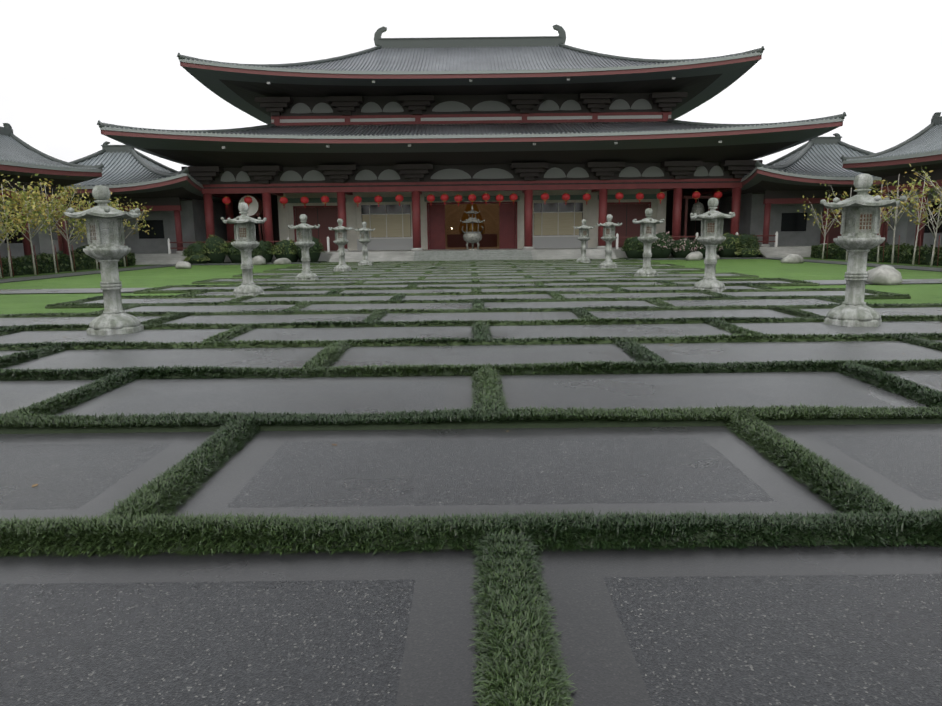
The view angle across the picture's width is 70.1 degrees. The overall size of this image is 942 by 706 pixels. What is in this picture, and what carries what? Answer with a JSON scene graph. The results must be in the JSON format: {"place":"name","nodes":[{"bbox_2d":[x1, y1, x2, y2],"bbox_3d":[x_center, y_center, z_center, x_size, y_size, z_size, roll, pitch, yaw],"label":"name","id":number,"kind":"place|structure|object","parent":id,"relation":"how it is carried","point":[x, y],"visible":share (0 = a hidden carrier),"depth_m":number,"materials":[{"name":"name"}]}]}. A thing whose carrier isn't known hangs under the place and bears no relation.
{"place":"outdoors","nodes":[
{"label":"outdoors","id":0,"kind":"place"},
{"bbox_2d":[0,179,70,258],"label":"side hall","id":1,"kind":"structure","parent":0,"point":[22,247],"depth_m":37.91,"materials":[{"name":"tile"}]},
{"bbox_2d":[0,123,104,186],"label":"roof","id":2,"kind":"structure","parent":1,"relation":"attached to","point":[23,160],"depth_m":37.90,"materials":[{"name":"grey tile"}]},
{"bbox_2d":[37,197,226,264],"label":"wing","id":3,"kind":"structure","parent":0,"point":[176,219],"depth_m":48.25,"materials":[{"name":"grey paint"}]},
{"bbox_2d":[64,141,238,202],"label":"wing roof","id":4,"kind":"structure","parent":3,"relation":"attached to","point":[129,171],"depth_m":45.98,"materials":[{"name":"grey tile"}]},
{"bbox_2d":[0,260,941,705],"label":"paving","id":5,"kind":"structure","parent":0,"point":[776,626],"depth_m":3.89,"materials":[{"name":"grey stone"}]},
{"bbox_2d":[64,185,143,335],"bbox_3d":[-6.143,-1.576,11.379,1.207,2.468,1.130,-2,10,-4],"label":"stone lantern","id":6,"kind":"object","parent":5,"relation":"on","point":[107,248],"visible":1,"depth_m":11.21,"materials":[{"name":"stone"}]},
{"bbox_2d":[221,203,266,297],"bbox_3d":[-6.138,-2.809,18.319,1.222,2.537,1.145,-6,11,-31],"label":"stone lantern","id":7,"kind":"object","parent":5,"relation":"on","point":[245,243],"visible":1,"depth_m":18.15,"materials":[{"name":"stone"}]},
{"bbox_2d":[288,214,319,280],"bbox_3d":[-6.160,-3.906,24.933,1.235,2.451,1.156,0,10,4],"label":"stone lantern","id":8,"kind":"object","parent":5,"relation":"on","point":[304,242],"visible":1,"depth_m":24.74,"materials":[{"name":"stone"}]},
{"bbox_2d":[328,219,352,271],"bbox_3d":[-6.164,-5.128,31.924,1.211,2.481,1.134,-7,11,-31],"label":"stone lantern","id":9,"kind":"object","parent":5,"relation":"on","point":[341,241],"visible":1,"depth_m":31.76,"materials":[{"name":"stone"}]},
{"bbox_2d":[354,222,374,265],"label":"stone lantern","id":10,"kind":"object","parent":5,"relation":"on","point":[364,240],"visible":1,"depth_m":38.71,"materials":[{"name":"stone"}]},
{"bbox_2d":[32,282,903,486],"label":"leaf litter","id":11,"kind":"object","parent":5,"relation":"on","point":[332,444],"visible":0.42,"depth_m":5.11,"materials":[{"name":"brown plant"}]},
{"bbox_2d":[573,219,594,262],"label":"stone lantern","id":12,"kind":"object","parent":5,"relation":"on","point":[583,238],"visible":1,"depth_m":38.73,"materials":[{"name":"stone"}]},
{"bbox_2d":[596,214,621,268],"bbox_3d":[6.545,-5.295,31.897,1.260,2.536,1.180,-1,10,-3],"label":"stone lantern","id":13,"kind":"object","parent":5,"relation":"on","point":[608,237],"visible":0.98,"depth_m":31.70,"materials":[{"name":"stone"}]},
{"bbox_2d":[632,208,664,276],"bbox_3d":[6.556,-4.082,24.917,1.242,2.519,1.163,-4,10,-22],"label":"stone lantern","id":14,"kind":"object","parent":5,"relation":"on","point":[647,237],"visible":1,"depth_m":24.75,"materials":[{"name":"stone"}]},
{"bbox_2d":[690,198,734,292],"bbox_3d":[6.546,-2.939,18.298,1.237,2.518,1.159,-1,10,-2],"label":"stone lantern","id":15,"kind":"object","parent":5,"relation":"on","point":[711,238],"visible":1,"depth_m":18.11,"materials":[{"name":"stone"}]},
{"bbox_2d":[820,174,906,326],"bbox_3d":[6.551,-1.741,11.363,1.269,2.515,1.189,-5,10,-21],"label":"stone lantern","id":16,"kind":"object","parent":5,"relation":"on","point":[859,238],"visible":1,"depth_m":11.20,"materials":[{"name":"stone"}]},
{"bbox_2d":[0,259,941,703],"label":"joint soil","id":17,"kind":"structure","parent":0,"point":[572,423],"depth_m":9.74,"materials":[{"name":"brown soil"}]},
{"bbox_2d":[0,405,941,705],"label":"mondo grass","id":18,"kind":"structure","parent":17,"relation":"on","point":[528,659],"depth_m":3.45,"materials":[{"name":"green plant"}]},
{"bbox_2d":[0,342,941,417],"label":"mondo grass","id":19,"kind":"structure","parent":17,"relation":"on","point":[487,398],"depth_m":7.62,"materials":[{"name":"green plant"}]},
{"bbox_2d":[0,303,941,356],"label":"mondo grass","id":20,"kind":"structure","parent":17,"relation":"on","point":[480,330],"depth_m":10.73,"materials":[{"name":"green plant"}]},
{"bbox_2d":[8,277,941,316],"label":"mondo grass","id":21,"kind":"structure","parent":17,"relation":"on","point":[477,289],"depth_m":17.99,"materials":[{"name":"green plant"}]},
{"bbox_2d":[194,259,755,283],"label":"mondo grass","id":22,"kind":"structure","parent":17,"relation":"on","point":[429,271],"depth_m":30.50,"materials":[{"name":"green plant"}]},
{"bbox_2d":[0,257,941,313],"bbox_3d":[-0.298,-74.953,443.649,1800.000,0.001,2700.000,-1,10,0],"label":"ground","id":23,"kind":"structure","parent":0,"point":[28,303],"depth_m":26.35,"materials":[{"name":"green plant"}]},
{"bbox_2d":[0,199,33,277],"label":"tree","id":24,"kind":"object","parent":23,"relation":"on","point":[5,230],"visible":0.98,"depth_m":29.32,"materials":[{"name":"yellow plant"}]},
{"bbox_2d":[0,174,50,276],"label":"tree","id":25,"kind":"object","parent":23,"relation":"on","point":[35,193],"visible":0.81,"depth_m":30.22,"materials":[{"name":"yellow plant"}]},
{"bbox_2d":[0,176,72,274],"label":"tree","id":26,"kind":"object","parent":23,"relation":"on","point":[47,218],"visible":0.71,"depth_m":31.40,"materials":[{"name":"yellow plant"}]},
{"bbox_2d":[0,172,90,272],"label":"tree","id":27,"kind":"object","parent":23,"relation":"on","point":[60,209],"visible":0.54,"depth_m":32.96,"materials":[{"name":"yellow plant"}]},
{"bbox_2d":[12,176,94,271],"bbox_3d":[-20.763,-6.495,34.429,3.847,4.653,3.887,-1,10,0],"label":"tree","id":28,"kind":"object","parent":23,"relation":"on","point":[80,230],"visible":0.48,"depth_m":34.40,"materials":[{"name":"yellow plant"}]},
{"bbox_2d":[56,250,74,256],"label":"shrub","id":29,"kind":"object","parent":23,"relation":"on","point":[59,252],"visible":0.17,"depth_m":43.38,"materials":[{"name":"green plant"}]},
{"bbox_2d":[0,252,135,275],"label":"hedge","id":30,"kind":"object","parent":23,"relation":"on","point":[22,265],"visible":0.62,"depth_m":34.48,"materials":[{"name":"green plant"}]},
{"bbox_2d":[73,245,88,254],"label":"shrub","id":31,"kind":"object","parent":23,"relation":"on","point":[79,250],"visible":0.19,"depth_m":42.59,"materials":[{"name":"green plant"}]},
{"bbox_2d":[48,192,123,269],"bbox_3d":[-20.971,-6.735,36.895,3.396,4.291,3.278,-1,10,0],"label":"tree","id":32,"kind":"object","parent":23,"relation":"on","point":[110,203],"visible":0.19,"depth_m":37.02,"materials":[{"name":"yellow plant"}]},
{"bbox_2d":[93,197,152,266],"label":"tree","id":33,"kind":"object","parent":23,"relation":"on","point":[134,225],"visible":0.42,"depth_m":40.48,"materials":[{"name":"yellow plant"}]},
{"bbox_2d":[175,261,191,268],"bbox_3d":[-16.372,-4.992,38.088,0.782,0.431,1.088,-25,26,-67],"label":"boulder","id":34,"kind":"object","parent":23,"relation":"on","point":[182,265],"visible":0.96,"depth_m":37.87,"materials":[{"name":"stone"}]},
{"bbox_2d":[252,256,265,264],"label":"boulder","id":35,"kind":"object","parent":23,"relation":"on","point":[258,260],"visible":0.83,"depth_m":41.99,"materials":[{"name":"stone"}]},
{"bbox_2d":[273,258,291,264],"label":"boulder","id":36,"kind":"object","parent":23,"relation":"on","point":[282,261],"visible":0.94,"depth_m":42.39,"materials":[{"name":"stone"}]},
{"bbox_2d":[137,92,846,261],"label":"hall","id":37,"kind":"structure","parent":23,"relation":"on","point":[528,211],"depth_m":48.73,"materials":[{"name":"red paint"}]},
{"bbox_2d":[238,194,264,240],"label":"drum","id":38,"kind":"object","parent":37,"relation":"on","point":[255,209],"visible":0.42,"depth_m":47.37,"materials":[{"name":"beige"}]},
{"bbox_2d":[177,24,764,123],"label":"roof","id":39,"kind":"structure","parent":37,"relation":"on","point":[474,65],"depth_m":47.59,"materials":[{"name":"grey tile"}]},
{"bbox_2d":[97,112,846,166],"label":"hall roof","id":40,"kind":"structure","parent":37,"relation":"on","point":[467,144],"depth_m":43.19,"materials":[{"name":"grey tile"}]},
{"bbox_2d":[460,205,484,249],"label":"bronze censer","id":41,"kind":"object","parent":37,"relation":"on","point":[472,237],"visible":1,"depth_m":45.66,"materials":[{"name":"grey metal"}]},
{"bbox_2d":[683,195,713,237],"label":"temple bell","id":42,"kind":"object","parent":37,"relation":"on","point":[698,208],"visible":0.67,"depth_m":48.28,"materials":[{"name":"grey metal"}]},
{"bbox_2d":[685,251,702,259],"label":"boulder","id":43,"kind":"object","parent":23,"relation":"on","point":[696,255],"visible":0.94,"depth_m":41.60,"materials":[{"name":"stone"}]},
{"bbox_2d":[780,254,803,263],"bbox_3d":[17.401,-5.071,36.135,1.269,0.513,0.890,-6,11,-27],"label":"boulder","id":44,"kind":"object","parent":23,"relation":"on","point":[793,258],"visible":0.96,"depth_m":35.80,"materials":[{"name":"stone"}]},
{"bbox_2d":[797,193,844,258],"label":"tree","id":45,"kind":"object","parent":23,"relation":"on","point":[823,227],"visible":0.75,"depth_m":40.17,"materials":[{"name":"yellow plant"}]},
{"bbox_2d":[819,184,892,260],"bbox_3d":[20.793,-7.248,37.304,3.508,4.228,3.278,-1,10,0],"label":"tree","id":46,"kind":"object","parent":23,"relation":"on","point":[840,209],"visible":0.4,"depth_m":37.28,"materials":[{"name":"yellow plant"}]},
{"bbox_2d":[810,242,941,264],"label":"hedge","id":47,"kind":"object","parent":23,"relation":"on","point":[835,251],"visible":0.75,"depth_m":34.91,"materials":[{"name":"green plant"}]},
{"bbox_2d":[866,265,902,284],"bbox_3d":[12.763,-2.433,20.835,0.968,0.605,1.391,1,10,10],"label":"boulder","id":48,"kind":"object","parent":23,"relation":"on","point":[885,275],"visible":0.9,"depth_m":20.40,"materials":[{"name":"stone"}]},
{"bbox_2d":[868,180,925,262],"bbox_3d":[21.098,-6.873,34.650,3.548,4.387,3.092,-6,11,-27],"label":"tree","id":49,"kind":"object","parent":23,"relation":"on","point":[883,214],"visible":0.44,"depth_m":34.42,"materials":[{"name":"yellow plant"}]},
{"bbox_2d":[878,176,934,263],"bbox_3d":[20.991,-6.622,33.227,2.894,4.377,3.396,3,10,19],"label":"tree","id":50,"kind":"object","parent":23,"relation":"on","point":[896,216],"visible":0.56,"depth_m":33.30,"materials":[{"name":"yellow plant"}]},
{"bbox_2d":[872,170,941,264],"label":"tree","id":51,"kind":"object","parent":23,"relation":"on","point":[911,215],"visible":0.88,"depth_m":31.76,"materials":[{"name":"yellow plant"}]},
{"bbox_2d":[893,189,941,266],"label":"tree","id":52,"kind":"object","parent":23,"relation":"on","point":[925,214],"visible":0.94,"depth_m":30.23,"materials":[{"name":"yellow plant"}]},
{"bbox_2d":[905,159,941,203],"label":"tree","id":53,"kind":"object","parent":23,"relation":"on","point":[933,185],"visible":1,"depth_m":29.40,"materials":[{"name":"yellow plant"}]},
{"bbox_2d":[0,257,941,282],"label":"side path","id":54,"kind":"structure","parent":0,"point":[170,265],"depth_m":33.75,"materials":[{"name":"grey stone"}]},
{"bbox_2d":[0,0,941,170],"label":"sky","id":55,"kind":"structure","parent":0,"point":[67,66],"materials":[{"name":"white"}]},
{"bbox_2d":[205,257,740,263],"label":"planting bed soil","id":56,"kind":"structure","parent":0,"point":[619,258],"depth_m":43.80,"materials":[{"name":"brown soil"}]},
{"bbox_2d":[182,240,207,262],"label":"shrub","id":57,"kind":"object","parent":56,"relation":"on","point":[193,249],"visible":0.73,"depth_m":43.51,"materials":[{"name":"green plant"}]},
{"bbox_2d":[184,253,209,263],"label":"shrub","id":58,"kind":"object","parent":56,"relation":"on","point":[197,258],"visible":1,"depth_m":43.02,"materials":[{"name":"green plant"}]},
{"bbox_2d":[202,234,228,262],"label":"shrub","id":59,"kind":"object","parent":56,"relation":"on","point":[215,247],"visible":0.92,"depth_m":43.63,"materials":[{"name":"green plant"}]},
{"bbox_2d":[225,239,240,262],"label":"shrub","id":60,"kind":"object","parent":56,"relation":"on","point":[234,254],"visible":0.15,"depth_m":43.91,"materials":[{"name":"green plant"}]},
{"bbox_2d":[251,240,273,262],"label":"shrub","id":61,"kind":"object","parent":56,"relation":"on","point":[263,249],"visible":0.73,"depth_m":43.85,"materials":[{"name":"green plant"}]},
{"bbox_2d":[271,239,297,261],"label":"shrub","id":62,"kind":"object","parent":56,"relation":"on","point":[283,248],"visible":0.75,"depth_m":43.84,"materials":[{"name":"green plant"}]},
{"bbox_2d":[294,236,324,261],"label":"shrub","id":63,"kind":"object","parent":56,"relation":"on","point":[315,249],"visible":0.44,"depth_m":43.78,"materials":[{"name":"green plant"}]},
{"bbox_2d":[621,236,643,257],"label":"shrub","id":64,"kind":"object","parent":56,"relation":"on","point":[632,247],"visible":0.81,"depth_m":43.87,"materials":[{"name":"green plant"}]},
{"bbox_2d":[651,231,675,257],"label":"shrub","id":65,"kind":"object","parent":56,"relation":"on","point":[662,246],"visible":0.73,"depth_m":43.60,"materials":[{"name":"green plant"}]},
{"bbox_2d":[671,237,695,257],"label":"shrub","id":66,"kind":"object","parent":56,"relation":"on","point":[684,246],"visible":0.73,"depth_m":44.03,"materials":[{"name":"green plant"}]},
{"bbox_2d":[693,237,722,257],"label":"shrub","id":67,"kind":"object","parent":56,"relation":"on","point":[700,247],"visible":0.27,"depth_m":43.87,"materials":[{"name":"green plant"}]},
{"bbox_2d":[717,233,741,256],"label":"shrub","id":68,"kind":"object","parent":56,"relation":"on","point":[730,244],"visible":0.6,"depth_m":43.86,"materials":[{"name":"green plant"}]},
{"bbox_2d":[734,248,761,257],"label":"shrub","id":69,"kind":"object","parent":56,"relation":"on","point":[746,252],"visible":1,"depth_m":43.04,"materials":[{"name":"green plant"}]},
{"bbox_2d":[737,234,759,256],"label":"shrub","id":70,"kind":"object","parent":56,"relation":"on","point":[748,241],"visible":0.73,"depth_m":43.74,"materials":[{"name":"green plant"}]},
{"bbox_2d":[719,189,910,257],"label":"wing","id":71,"kind":"structure","parent":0,"point":[769,212],"depth_m":48.16,"materials":[{"name":"grey paint"}]},
{"bbox_2d":[701,133,881,197],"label":"wing roof","id":72,"kind":"structure","parent":71,"relation":"on","point":[814,163],"depth_m":45.87,"materials":[{"name":"grey tile"}]},
{"bbox_2d":[877,169,941,246],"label":"side hall","id":73,"kind":"structure","parent":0,"point":[927,236],"depth_m":37.85,"materials":[{"name":"tile"}]},
{"bbox_2d":[840,112,941,177],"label":"roof","id":74,"kind":"structure","parent":73,"relation":"on","point":[923,147],"depth_m":37.95,"materials":[{"name":"grey tile"}]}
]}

